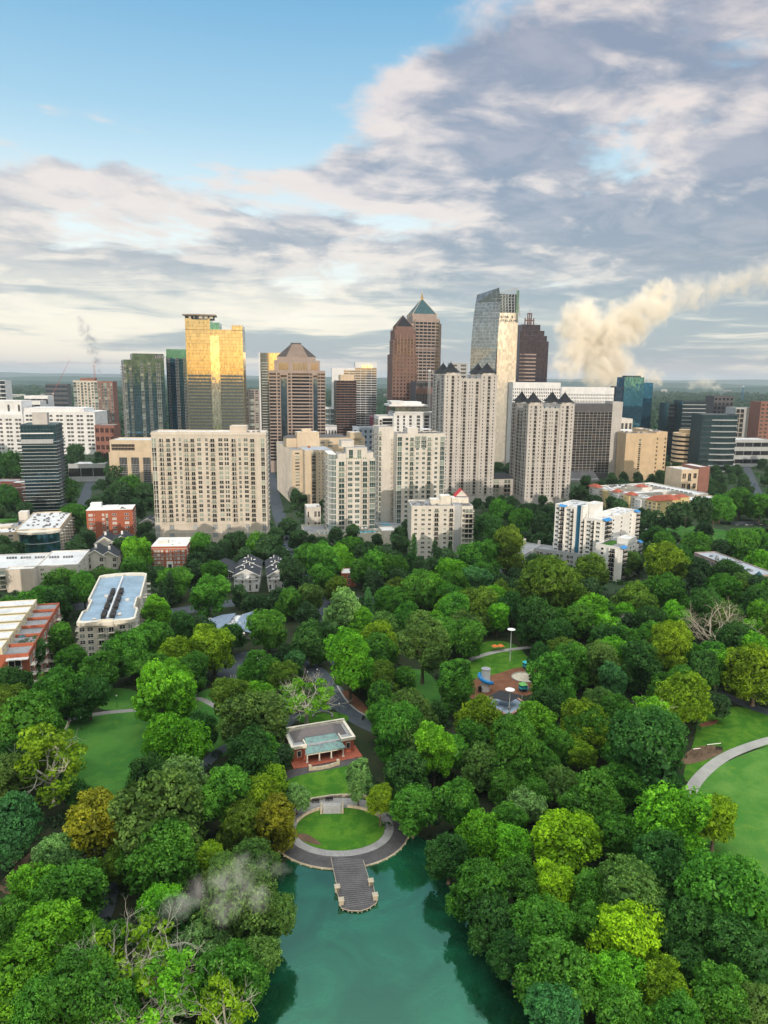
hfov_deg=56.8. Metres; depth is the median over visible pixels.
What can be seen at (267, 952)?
broadleaf tree
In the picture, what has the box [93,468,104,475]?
window
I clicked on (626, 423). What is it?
office block
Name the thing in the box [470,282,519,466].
sail tower
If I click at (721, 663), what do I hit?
broadleaf tree
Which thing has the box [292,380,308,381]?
bay window
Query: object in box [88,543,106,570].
gabled house
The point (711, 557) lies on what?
grey terrace
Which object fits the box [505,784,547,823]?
broadleaf tree
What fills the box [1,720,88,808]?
sycamore tree
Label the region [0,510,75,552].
parking deck block
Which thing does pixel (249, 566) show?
gabled house
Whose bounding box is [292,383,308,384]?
bay window
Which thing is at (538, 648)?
broadleaf tree
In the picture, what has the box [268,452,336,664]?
street
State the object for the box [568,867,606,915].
broadleaf tree
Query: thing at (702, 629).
dead tree
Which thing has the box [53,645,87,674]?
broadleaf tree
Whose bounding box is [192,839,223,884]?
broadleaf tree
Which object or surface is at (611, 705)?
broadleaf tree
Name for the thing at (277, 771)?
broadleaf tree
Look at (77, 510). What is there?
broadleaf tree
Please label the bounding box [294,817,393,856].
promenade
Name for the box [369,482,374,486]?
window
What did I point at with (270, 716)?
broadleaf tree
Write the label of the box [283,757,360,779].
drive
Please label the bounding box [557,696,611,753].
broadleaf tree
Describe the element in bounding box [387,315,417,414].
brown stone tower
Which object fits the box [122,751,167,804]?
broadleaf tree
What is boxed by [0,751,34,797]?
broadleaf tree
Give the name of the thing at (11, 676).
broadleaf tree
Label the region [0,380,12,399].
office block
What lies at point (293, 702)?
half bare tree
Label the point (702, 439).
window
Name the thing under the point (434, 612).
broadleaf tree
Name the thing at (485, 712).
broadleaf tree
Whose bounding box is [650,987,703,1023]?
broadleaf tree
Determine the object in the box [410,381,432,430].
unfinished dark block
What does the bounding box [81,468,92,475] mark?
window
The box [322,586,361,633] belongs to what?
broadleaf tree
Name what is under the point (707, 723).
bare ground
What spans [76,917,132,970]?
broadleaf tree
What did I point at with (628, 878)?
broadleaf tree
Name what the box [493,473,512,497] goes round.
annex building
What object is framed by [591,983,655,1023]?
broadleaf tree
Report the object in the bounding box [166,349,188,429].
teal glass tower
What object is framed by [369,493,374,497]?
window
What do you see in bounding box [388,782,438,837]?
broadleaf tree
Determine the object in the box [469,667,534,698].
playground mulch
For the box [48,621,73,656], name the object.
broadleaf tree
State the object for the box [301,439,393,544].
rounded corner condo
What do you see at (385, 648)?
broadleaf tree
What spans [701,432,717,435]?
window
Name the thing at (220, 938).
broadleaf tree
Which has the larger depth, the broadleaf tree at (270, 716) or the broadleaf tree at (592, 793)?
the broadleaf tree at (270, 716)
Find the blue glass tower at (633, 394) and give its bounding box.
[610,376,652,428]
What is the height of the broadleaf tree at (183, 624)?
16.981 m
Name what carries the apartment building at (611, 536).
on the ground at (642, 577)
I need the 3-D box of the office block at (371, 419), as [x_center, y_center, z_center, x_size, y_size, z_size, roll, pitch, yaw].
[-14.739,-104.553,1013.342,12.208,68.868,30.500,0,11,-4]
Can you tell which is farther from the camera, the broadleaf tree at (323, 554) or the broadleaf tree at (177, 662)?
the broadleaf tree at (323, 554)
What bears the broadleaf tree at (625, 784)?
on the park ground at (364, 742)
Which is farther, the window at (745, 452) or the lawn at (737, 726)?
the window at (745, 452)
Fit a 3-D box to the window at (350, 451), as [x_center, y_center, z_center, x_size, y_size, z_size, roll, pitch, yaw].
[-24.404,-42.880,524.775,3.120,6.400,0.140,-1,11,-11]
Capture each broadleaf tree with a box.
[0,449,23,478]
[0,483,21,513]
[0,594,15,600]
[0,664,34,691]
[0,682,27,712]
[0,688,69,764]
[0,737,42,787]
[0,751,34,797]
[0,790,44,872]
[0,894,31,953]
[0,934,56,1023]
[5,861,61,907]
[6,973,62,1023]
[8,590,45,603]
[9,896,98,966]
[18,635,48,676]
[26,856,110,925]
[28,664,86,719]
[30,585,50,600]
[30,831,84,866]
[32,942,118,1023]
[38,567,79,603]
[41,584,73,619]
[47,632,59,656]
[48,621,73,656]
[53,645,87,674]
[59,503,87,529]
[62,777,92,807]
[62,786,130,867]
[63,476,80,503]
[66,643,88,656]
[67,676,112,720]
[70,569,95,609]
[70,960,142,1023]
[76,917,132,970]
[77,650,120,685]
[89,566,116,583]
[96,844,127,888]
[100,627,151,680]
[106,764,209,871]
[107,629,127,639]
[114,814,206,896]
[118,473,141,499]
[120,535,154,565]
[120,553,147,572]
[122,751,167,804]
[130,658,197,721]
[134,881,186,945]
[136,828,184,880]
[137,619,174,653]
[137,651,169,672]
[139,593,172,624]
[140,711,212,769]
[150,895,204,954]
[155,566,194,598]
[156,635,196,658]
[158,753,208,804]
[164,656,196,684]
[168,609,196,639]
[177,913,234,974]
[178,650,208,689]
[188,573,230,617]
[189,531,212,552]
[189,710,218,756]
[190,623,235,677]
[190,855,277,940]
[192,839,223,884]
[192,937,269,1023]
[198,764,253,823]
[200,559,228,582]
[208,676,251,717]
[208,849,238,874]
[214,689,289,744]
[215,796,259,850]
[217,623,247,654]
[218,679,250,712]
[224,722,281,781]
[231,773,280,808]
[231,836,281,880]
[236,649,280,683]
[239,932,283,975]
[244,607,288,654]
[245,530,269,559]
[247,792,297,854]
[249,680,276,705]
[249,761,288,795]
[259,890,297,942]
[264,732,281,754]
[267,660,300,697]
[274,586,301,619]
[283,649,305,676]
[285,782,311,814]
[288,617,336,666]
[292,542,314,569]
[298,583,323,608]
[306,540,342,576]
[308,563,335,590]
[322,575,347,600]
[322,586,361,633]
[323,626,377,703]
[332,542,355,575]
[334,535,364,554]
[344,606,372,635]
[345,757,373,805]
[347,658,369,691]
[349,557,373,587]
[360,619,399,654]
[361,545,385,558]
[363,548,388,579]
[364,610,400,640]
[364,632,399,667]
[364,697,391,738]
[365,679,396,710]
[365,782,392,825]
[367,659,399,695]
[373,585,396,614]
[374,700,423,765]
[381,554,408,582]
[382,749,433,802]
[385,576,403,587]
[385,585,416,613]
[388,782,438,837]
[389,687,438,726]
[393,601,418,631]
[394,665,416,690]
[395,609,452,683]
[397,718,431,774]
[400,568,438,609]
[413,719,456,790]
[423,831,469,884]
[429,571,444,608]
[430,609,444,618]
[430,699,449,729]
[432,776,479,828]
[433,614,459,649]
[434,593,449,614]
[435,557,467,577]
[435,582,463,605]
[436,658,475,695]
[437,733,469,777]
[438,591,469,617]
[440,571,453,583]
[440,680,472,716]
[444,855,510,922]
[446,569,470,589]
[450,608,483,645]
[451,617,487,658]
[453,693,502,747]
[454,807,498,861]
[455,718,492,754]
[456,539,501,574]
[457,585,498,627]
[459,740,503,792]
[460,565,493,587]
[464,889,517,955]
[470,559,496,580]
[472,511,502,540]
[485,602,509,636]
[485,925,532,985]
[487,584,506,600]
[487,766,519,805]
[488,497,514,528]
[488,821,534,867]
[489,711,538,782]
[491,800,529,829]
[492,524,525,575]
[492,578,509,594]
[497,590,524,627]
[497,851,546,902]
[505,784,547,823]
[507,553,577,608]
[507,891,575,961]
[508,507,534,533]
[511,933,602,1019]
[514,593,558,646]
[516,700,559,741]
[516,775,553,804]
[520,739,560,781]
[522,980,583,1023]
[525,651,576,704]
[526,641,552,671]
[529,684,564,715]
[529,808,603,875]
[533,856,576,912]
[540,617,573,646]
[542,724,575,766]
[543,764,578,809]
[546,635,584,649]
[549,640,592,689]
[555,607,567,618]
[556,580,590,610]
[556,766,625,822]
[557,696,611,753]
[562,602,582,639]
[562,706,610,756]
[566,602,594,641]
[567,572,584,591]
[567,740,597,775]
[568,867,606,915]
[568,899,604,953]
[573,552,609,586]
[573,592,609,640]
[580,638,623,687]
[583,686,612,705]
[584,898,666,976]
[585,622,629,646]
[588,948,649,997]
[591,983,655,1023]
[595,811,645,861]
[596,853,666,952]
[597,634,626,663]
[597,660,627,696]
[599,692,630,728]
[600,734,616,762]
[600,759,647,806]
[604,704,689,802]
[607,603,618,620]
[610,579,659,612]
[611,622,641,645]
[616,602,636,618]
[619,637,663,693]
[622,550,641,578]
[627,826,691,902]
[631,780,712,863]
[632,604,668,631]
[634,620,657,643]
[638,952,693,1011]
[639,526,668,544]
[639,571,691,609]
[642,540,690,581]
[645,669,675,703]
[646,636,668,656]
[649,619,694,672]
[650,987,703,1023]
[652,531,676,545]
[652,895,716,964]
[653,671,714,725]
[663,599,692,629]
[666,932,711,990]
[669,664,696,674]
[673,847,767,958]
[677,544,693,570]
[679,531,714,557]
[684,642,703,665]
[686,587,721,638]
[689,649,719,685]
[689,959,752,1023]
[692,594,726,633]
[696,792,738,851]
[699,640,729,651]
[704,572,743,605]
[704,911,767,985]
[706,558,748,579]
[706,609,734,630]
[708,649,728,689]
[709,619,758,650]
[710,493,736,522]
[721,642,767,706]
[724,486,752,519]
[725,527,761,558]
[725,600,746,621]
[730,980,767,1023]
[733,572,753,580]
[736,579,750,603]
[738,584,767,618]
[741,618,766,636]
[741,630,767,651]
[743,492,767,522]
[743,548,767,569]
[744,599,767,622]
[751,527,767,548]
[756,580,767,596]
[758,917,767,933]
[760,608,767,637]
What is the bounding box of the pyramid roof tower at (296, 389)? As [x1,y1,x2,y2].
[269,343,325,471]
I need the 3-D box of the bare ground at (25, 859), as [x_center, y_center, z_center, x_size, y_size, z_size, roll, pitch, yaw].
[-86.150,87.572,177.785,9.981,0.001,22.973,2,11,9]
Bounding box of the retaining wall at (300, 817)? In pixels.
[297,804,379,821]
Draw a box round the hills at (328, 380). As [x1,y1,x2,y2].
[0,376,767,387]
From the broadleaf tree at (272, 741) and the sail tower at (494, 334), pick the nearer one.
the broadleaf tree at (272, 741)
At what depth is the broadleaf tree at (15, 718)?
210.70 m
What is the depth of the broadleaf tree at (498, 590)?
358.29 m
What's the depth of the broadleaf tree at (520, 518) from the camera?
532.32 m
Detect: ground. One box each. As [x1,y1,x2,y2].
[0,389,767,599]
[0,586,767,1023]
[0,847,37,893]
[292,798,393,850]
[298,833,320,844]
[682,745,722,763]
[699,720,717,726]
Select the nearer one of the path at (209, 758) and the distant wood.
the path at (209, 758)
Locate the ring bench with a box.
[312,711,332,717]
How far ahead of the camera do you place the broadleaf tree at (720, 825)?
179.49 m
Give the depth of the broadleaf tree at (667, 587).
353.34 m
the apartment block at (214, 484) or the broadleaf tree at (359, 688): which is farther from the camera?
the apartment block at (214, 484)
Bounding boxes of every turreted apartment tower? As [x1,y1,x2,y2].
[432,363,497,501]
[509,389,574,504]
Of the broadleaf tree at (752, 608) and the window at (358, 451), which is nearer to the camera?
the broadleaf tree at (752, 608)
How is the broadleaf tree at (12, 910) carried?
on the park ground at (364, 742)
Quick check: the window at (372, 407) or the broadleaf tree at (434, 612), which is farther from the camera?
the window at (372, 407)
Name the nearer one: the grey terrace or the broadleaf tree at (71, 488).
the grey terrace
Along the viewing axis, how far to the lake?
148.38 m
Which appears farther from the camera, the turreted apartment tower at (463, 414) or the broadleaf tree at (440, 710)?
the turreted apartment tower at (463, 414)
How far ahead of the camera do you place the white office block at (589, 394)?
1048.54 m
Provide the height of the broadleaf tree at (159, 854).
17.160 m
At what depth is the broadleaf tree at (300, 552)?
438.54 m
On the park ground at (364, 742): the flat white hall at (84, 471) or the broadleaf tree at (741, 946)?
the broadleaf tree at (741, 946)
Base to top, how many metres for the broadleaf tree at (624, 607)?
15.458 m
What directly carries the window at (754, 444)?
in the office block at (749, 452)
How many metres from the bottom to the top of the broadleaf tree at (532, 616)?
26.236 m
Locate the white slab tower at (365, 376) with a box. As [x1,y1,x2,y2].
[331,362,376,425]
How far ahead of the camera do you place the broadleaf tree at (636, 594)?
346.46 m
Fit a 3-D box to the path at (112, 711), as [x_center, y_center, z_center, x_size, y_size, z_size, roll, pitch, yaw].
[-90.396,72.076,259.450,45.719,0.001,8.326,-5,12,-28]
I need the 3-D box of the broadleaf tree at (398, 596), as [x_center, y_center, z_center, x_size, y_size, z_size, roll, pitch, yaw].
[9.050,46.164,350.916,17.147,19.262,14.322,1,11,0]
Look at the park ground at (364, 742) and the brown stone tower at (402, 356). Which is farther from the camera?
the brown stone tower at (402, 356)
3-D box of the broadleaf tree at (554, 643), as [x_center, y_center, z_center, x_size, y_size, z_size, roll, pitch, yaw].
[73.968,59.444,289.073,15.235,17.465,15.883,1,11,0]
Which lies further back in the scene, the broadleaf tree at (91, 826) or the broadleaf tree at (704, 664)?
the broadleaf tree at (704, 664)
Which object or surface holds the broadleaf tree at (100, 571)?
on the park ground at (364, 742)
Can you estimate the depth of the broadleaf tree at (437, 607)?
338.80 m
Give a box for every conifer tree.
[363,586,376,615]
[405,534,417,575]
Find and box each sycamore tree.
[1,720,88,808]
[133,939,208,1023]
[184,960,258,1023]
[586,610,623,642]
[628,692,675,711]
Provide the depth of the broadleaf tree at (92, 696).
245.98 m
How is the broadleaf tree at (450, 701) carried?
on the park ground at (364, 742)
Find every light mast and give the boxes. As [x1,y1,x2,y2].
[505,687,514,711]
[508,628,514,660]
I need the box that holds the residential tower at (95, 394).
[73,378,118,423]
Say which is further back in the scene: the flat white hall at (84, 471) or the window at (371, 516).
the flat white hall at (84, 471)
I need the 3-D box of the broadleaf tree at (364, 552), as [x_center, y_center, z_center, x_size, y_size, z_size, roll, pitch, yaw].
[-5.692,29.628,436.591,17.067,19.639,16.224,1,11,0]
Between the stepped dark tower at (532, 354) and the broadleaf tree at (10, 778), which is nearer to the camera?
the broadleaf tree at (10, 778)
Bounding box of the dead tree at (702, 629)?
[677,599,764,642]
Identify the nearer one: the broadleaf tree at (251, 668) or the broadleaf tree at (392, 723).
the broadleaf tree at (392, 723)
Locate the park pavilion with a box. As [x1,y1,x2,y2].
[284,718,361,768]
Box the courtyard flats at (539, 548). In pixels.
[520,538,585,570]
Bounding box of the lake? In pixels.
[222,836,532,1023]
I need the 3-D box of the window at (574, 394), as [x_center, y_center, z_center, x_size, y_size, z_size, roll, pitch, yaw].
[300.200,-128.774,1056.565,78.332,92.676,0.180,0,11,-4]
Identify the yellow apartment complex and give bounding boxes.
[588,482,712,516]
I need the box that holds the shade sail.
[487,690,521,701]
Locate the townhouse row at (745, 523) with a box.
[728,521,762,525]
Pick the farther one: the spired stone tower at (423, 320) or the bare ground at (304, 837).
the spired stone tower at (423, 320)
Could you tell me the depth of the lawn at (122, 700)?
267.10 m
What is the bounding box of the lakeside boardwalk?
[277,813,408,870]
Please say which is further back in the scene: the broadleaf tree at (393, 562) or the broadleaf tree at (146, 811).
the broadleaf tree at (393, 562)
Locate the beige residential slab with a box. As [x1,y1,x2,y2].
[246,389,259,429]
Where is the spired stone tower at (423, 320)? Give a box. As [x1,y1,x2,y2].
[407,294,440,380]
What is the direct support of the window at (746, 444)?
in the office block at (749, 452)
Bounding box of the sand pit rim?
[511,672,531,682]
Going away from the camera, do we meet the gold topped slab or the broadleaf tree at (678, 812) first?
the broadleaf tree at (678, 812)
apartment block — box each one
[86,502,136,539]
[150,425,270,542]
[151,537,190,567]
[276,428,364,503]
[407,488,474,559]
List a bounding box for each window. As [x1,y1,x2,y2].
[69,468,80,476]
[73,382,87,406]
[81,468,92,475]
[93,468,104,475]
[111,444,134,446]
[111,447,134,450]
[151,437,269,539]
[269,407,325,460]
[277,441,362,496]
[292,373,308,374]
[292,376,308,378]
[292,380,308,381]
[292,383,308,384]
[292,390,308,391]
[292,393,308,394]
[292,400,309,401]
[292,403,309,404]
[292,406,309,407]
[292,410,309,411]
[292,413,309,414]
[292,416,309,417]
[292,420,309,421]
[293,423,309,424]
[293,426,309,427]
[334,381,355,434]
[349,450,352,457]
[356,401,375,425]
[357,450,360,457]
[362,365,371,367]
[369,477,374,481]
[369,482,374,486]
[369,488,374,492]
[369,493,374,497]
[369,498,374,502]
[369,504,374,508]
[369,509,374,513]
[369,514,374,518]
[375,437,445,527]
[382,418,392,420]
[382,422,391,424]
[390,338,416,398]
[411,322,440,379]
[432,376,494,493]
[509,405,572,496]
[526,388,559,403]
[574,394,613,401]
[575,412,611,471]
[699,455,715,457]
[699,460,715,463]
[700,443,716,446]
[700,449,716,452]
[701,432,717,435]
[701,438,717,441]
[702,421,718,424]
[702,427,718,430]
[703,416,719,419]
[716,461,732,463]
[717,449,733,452]
[717,455,733,457]
[718,438,734,441]
[718,444,734,446]
[719,427,735,430]
[719,432,735,435]
[720,416,737,419]
[720,421,736,424]
[735,451,743,454]
[735,459,742,463]
[736,443,744,446]
[743,459,750,463]
[744,451,751,454]
[745,443,752,446]
[752,451,759,454]
[753,443,760,446]
[760,451,767,454]
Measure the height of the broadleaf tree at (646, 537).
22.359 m
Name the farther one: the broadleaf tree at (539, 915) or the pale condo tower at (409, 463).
the pale condo tower at (409, 463)
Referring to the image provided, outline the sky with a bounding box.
[0,0,767,379]
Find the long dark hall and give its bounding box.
[0,479,24,485]
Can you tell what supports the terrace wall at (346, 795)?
on the park ground at (364, 742)
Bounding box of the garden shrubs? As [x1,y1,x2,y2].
[5,458,767,588]
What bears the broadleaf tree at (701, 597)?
on the park ground at (364, 742)
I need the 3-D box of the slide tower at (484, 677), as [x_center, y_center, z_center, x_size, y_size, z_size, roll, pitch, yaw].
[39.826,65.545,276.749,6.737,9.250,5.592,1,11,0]
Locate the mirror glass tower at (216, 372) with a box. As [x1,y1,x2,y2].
[182,314,246,429]
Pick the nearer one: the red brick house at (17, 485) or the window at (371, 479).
the window at (371, 479)
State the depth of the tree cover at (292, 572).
481.66 m
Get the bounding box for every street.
[61,481,94,550]
[71,597,374,613]
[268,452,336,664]
[743,467,761,494]
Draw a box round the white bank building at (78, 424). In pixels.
[0,400,107,453]
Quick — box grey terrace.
[694,551,767,575]
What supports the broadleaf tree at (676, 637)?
on the park ground at (364, 742)
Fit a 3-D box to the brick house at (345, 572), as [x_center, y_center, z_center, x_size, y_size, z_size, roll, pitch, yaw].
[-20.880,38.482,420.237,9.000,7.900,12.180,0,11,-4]
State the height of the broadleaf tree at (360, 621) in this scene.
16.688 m
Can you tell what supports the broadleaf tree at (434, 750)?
on the park ground at (364, 742)
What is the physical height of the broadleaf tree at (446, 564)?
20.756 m
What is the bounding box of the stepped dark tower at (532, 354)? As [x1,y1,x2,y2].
[515,313,548,381]
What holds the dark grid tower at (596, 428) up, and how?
on the ground at (642, 577)
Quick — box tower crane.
[422,370,433,406]
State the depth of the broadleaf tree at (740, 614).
335.89 m
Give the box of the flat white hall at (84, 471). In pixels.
[68,461,108,481]
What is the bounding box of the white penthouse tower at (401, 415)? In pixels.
[373,400,431,430]
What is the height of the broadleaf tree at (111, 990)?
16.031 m
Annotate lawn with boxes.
[55,712,153,799]
[98,688,136,709]
[188,688,231,756]
[287,766,353,796]
[296,808,384,850]
[297,712,348,723]
[397,669,440,701]
[465,641,526,678]
[666,526,731,539]
[684,707,767,781]
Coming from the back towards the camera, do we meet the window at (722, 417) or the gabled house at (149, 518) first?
the window at (722, 417)
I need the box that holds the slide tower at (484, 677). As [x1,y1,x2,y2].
[477,667,493,692]
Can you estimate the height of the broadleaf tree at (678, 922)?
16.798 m
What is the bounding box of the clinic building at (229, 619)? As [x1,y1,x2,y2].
[208,611,255,638]
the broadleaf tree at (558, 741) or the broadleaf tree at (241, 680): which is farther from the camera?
the broadleaf tree at (241, 680)
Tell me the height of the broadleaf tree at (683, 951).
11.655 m
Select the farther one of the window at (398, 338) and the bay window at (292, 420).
the window at (398, 338)
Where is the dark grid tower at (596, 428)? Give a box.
[571,401,622,477]
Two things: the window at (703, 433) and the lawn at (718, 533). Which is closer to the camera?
the lawn at (718, 533)
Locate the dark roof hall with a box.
[570,471,599,481]
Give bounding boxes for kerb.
[337,686,363,714]
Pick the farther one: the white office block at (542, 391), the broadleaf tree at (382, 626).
the white office block at (542, 391)
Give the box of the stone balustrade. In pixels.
[308,759,339,770]
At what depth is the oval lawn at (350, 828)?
191.36 m
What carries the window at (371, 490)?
in the rounded corner condo at (349, 484)
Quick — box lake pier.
[331,857,378,912]
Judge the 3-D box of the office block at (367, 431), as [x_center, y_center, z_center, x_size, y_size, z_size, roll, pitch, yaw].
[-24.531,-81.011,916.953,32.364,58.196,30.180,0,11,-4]
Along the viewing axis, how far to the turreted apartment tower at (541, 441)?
687.77 m
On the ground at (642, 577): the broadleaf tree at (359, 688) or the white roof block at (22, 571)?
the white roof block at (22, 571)
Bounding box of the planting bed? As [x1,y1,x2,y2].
[342,690,367,713]
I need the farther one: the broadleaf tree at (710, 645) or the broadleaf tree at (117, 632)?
the broadleaf tree at (117, 632)
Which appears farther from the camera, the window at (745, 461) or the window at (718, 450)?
the window at (745, 461)
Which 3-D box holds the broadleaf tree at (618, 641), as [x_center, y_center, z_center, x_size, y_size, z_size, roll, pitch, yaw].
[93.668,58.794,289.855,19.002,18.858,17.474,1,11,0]
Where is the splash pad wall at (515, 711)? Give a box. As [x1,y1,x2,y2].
[490,697,522,715]
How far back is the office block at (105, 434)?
1000.10 m
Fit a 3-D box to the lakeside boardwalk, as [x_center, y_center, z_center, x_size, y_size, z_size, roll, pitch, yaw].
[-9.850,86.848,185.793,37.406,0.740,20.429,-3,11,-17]
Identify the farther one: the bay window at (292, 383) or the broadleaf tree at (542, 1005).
the bay window at (292, 383)
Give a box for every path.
[68,694,196,720]
[93,744,226,928]
[196,697,217,709]
[467,646,530,662]
[686,737,767,793]
[710,688,767,714]
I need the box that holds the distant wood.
[12,384,767,461]
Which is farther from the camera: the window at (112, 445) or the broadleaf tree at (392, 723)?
the window at (112, 445)
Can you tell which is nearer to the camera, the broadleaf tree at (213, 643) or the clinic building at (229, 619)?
the broadleaf tree at (213, 643)
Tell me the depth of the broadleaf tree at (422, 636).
275.89 m
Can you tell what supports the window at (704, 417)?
in the office block at (712, 438)
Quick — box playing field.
[696,746,767,894]
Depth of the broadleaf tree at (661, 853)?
160.71 m
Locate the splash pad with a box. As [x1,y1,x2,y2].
[491,699,520,713]
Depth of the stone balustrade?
220.59 m
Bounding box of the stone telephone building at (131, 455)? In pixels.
[109,437,152,483]
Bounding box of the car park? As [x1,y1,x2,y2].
[217,652,266,678]
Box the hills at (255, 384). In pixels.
[11,380,767,393]
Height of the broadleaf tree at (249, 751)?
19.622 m
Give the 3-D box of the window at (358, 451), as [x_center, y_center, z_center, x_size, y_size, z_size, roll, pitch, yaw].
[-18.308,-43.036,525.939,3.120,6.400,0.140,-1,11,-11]
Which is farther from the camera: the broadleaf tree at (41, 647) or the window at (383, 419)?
the window at (383, 419)
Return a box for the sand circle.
[512,673,531,681]
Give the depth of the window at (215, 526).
502.30 m
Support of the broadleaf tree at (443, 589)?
on the park ground at (364, 742)
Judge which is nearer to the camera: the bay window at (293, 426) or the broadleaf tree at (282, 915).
the broadleaf tree at (282, 915)
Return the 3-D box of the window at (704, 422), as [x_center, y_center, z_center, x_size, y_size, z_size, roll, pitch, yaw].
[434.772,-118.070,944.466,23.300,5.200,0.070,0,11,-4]
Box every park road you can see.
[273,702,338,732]
[303,660,371,731]
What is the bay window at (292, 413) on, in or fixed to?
in the pyramid roof tower at (296, 389)
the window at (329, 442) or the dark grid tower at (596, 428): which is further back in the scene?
the dark grid tower at (596, 428)
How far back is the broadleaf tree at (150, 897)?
150.79 m
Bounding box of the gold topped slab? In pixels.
[259,353,279,451]
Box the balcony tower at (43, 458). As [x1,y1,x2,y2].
[17,412,68,511]
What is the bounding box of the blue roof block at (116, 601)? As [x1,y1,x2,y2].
[75,572,150,660]
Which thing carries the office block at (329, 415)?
on the ground at (642, 577)
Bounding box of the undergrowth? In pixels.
[0,584,732,1023]
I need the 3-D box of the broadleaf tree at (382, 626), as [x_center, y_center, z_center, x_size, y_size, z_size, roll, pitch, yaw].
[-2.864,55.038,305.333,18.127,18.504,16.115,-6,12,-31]
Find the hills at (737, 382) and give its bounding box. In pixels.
[0,372,767,384]
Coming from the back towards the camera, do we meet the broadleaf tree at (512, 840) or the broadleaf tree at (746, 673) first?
the broadleaf tree at (746, 673)
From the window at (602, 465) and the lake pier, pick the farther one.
the window at (602, 465)
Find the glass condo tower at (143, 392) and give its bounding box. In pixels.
[120,353,166,436]
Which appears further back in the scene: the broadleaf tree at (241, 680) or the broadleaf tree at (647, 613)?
the broadleaf tree at (647, 613)
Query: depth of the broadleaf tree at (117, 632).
302.14 m
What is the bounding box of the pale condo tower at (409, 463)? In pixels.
[371,425,445,528]
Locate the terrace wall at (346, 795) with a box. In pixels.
[310,793,365,801]
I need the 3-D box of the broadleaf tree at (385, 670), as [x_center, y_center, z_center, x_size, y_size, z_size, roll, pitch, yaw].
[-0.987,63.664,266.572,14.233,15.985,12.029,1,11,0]
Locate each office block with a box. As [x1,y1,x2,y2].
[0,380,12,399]
[24,395,53,406]
[32,400,46,406]
[45,384,71,406]
[94,424,120,457]
[305,504,320,524]
[325,407,333,424]
[325,425,336,433]
[352,426,372,450]
[369,414,373,425]
[448,363,467,378]
[505,382,560,463]
[560,387,613,402]
[615,428,667,480]
[621,418,632,428]
[658,402,675,460]
[664,463,709,492]
[670,429,689,465]
[674,400,705,431]
[687,413,737,471]
[705,396,733,412]
[725,407,749,437]
[733,438,767,466]
[746,401,767,438]
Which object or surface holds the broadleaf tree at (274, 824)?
on the park ground at (364, 742)
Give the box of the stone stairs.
[320,801,343,813]
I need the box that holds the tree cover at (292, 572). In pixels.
[0,443,767,767]
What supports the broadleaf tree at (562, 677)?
on the park ground at (364, 742)
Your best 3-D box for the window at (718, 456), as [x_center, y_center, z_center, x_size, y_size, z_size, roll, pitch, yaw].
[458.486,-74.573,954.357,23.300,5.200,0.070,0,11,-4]
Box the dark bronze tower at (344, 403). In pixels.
[334,374,355,435]
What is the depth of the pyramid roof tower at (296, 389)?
894.34 m
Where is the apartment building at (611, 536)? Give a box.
[553,500,642,581]
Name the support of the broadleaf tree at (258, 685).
on the park ground at (364, 742)
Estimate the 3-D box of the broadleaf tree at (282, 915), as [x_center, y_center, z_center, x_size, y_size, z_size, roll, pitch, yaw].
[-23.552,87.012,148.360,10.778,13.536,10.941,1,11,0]
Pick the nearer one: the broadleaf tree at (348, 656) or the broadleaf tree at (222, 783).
the broadleaf tree at (222, 783)
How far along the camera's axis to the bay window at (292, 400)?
893.37 m
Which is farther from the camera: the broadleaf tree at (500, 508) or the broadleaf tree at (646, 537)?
the broadleaf tree at (500, 508)
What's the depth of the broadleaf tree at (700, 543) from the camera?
468.28 m
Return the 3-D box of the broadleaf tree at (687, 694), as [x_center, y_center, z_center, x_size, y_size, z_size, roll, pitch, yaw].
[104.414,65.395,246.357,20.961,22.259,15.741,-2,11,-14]
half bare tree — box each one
[55,894,204,998]
[91,953,203,1023]
[275,668,351,723]
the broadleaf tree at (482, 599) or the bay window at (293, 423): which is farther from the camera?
the bay window at (293, 423)
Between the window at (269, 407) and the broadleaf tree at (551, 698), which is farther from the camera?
the window at (269, 407)
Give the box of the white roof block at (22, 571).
[0,550,89,592]
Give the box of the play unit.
[518,682,527,692]
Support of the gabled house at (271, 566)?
on the park ground at (364, 742)
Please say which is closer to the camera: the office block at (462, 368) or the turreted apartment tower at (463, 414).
the turreted apartment tower at (463, 414)
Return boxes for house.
[12,481,25,501]
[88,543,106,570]
[94,531,115,547]
[103,545,120,568]
[109,530,133,558]
[138,515,155,527]
[218,558,236,580]
[232,554,262,591]
[265,554,287,591]
[341,568,356,585]
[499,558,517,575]
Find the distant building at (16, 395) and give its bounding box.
[12,394,25,397]
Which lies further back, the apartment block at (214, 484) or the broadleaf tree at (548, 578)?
the apartment block at (214, 484)
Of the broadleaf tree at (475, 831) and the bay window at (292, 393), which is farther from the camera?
the bay window at (292, 393)
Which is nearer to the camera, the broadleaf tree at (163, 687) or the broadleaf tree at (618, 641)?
the broadleaf tree at (163, 687)
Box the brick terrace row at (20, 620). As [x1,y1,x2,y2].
[0,599,61,687]
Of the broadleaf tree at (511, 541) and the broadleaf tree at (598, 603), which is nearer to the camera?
the broadleaf tree at (598, 603)
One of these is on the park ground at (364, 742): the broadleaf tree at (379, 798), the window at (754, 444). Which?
the broadleaf tree at (379, 798)
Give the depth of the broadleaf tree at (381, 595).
355.22 m
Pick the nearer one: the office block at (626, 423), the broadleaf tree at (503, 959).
the broadleaf tree at (503, 959)

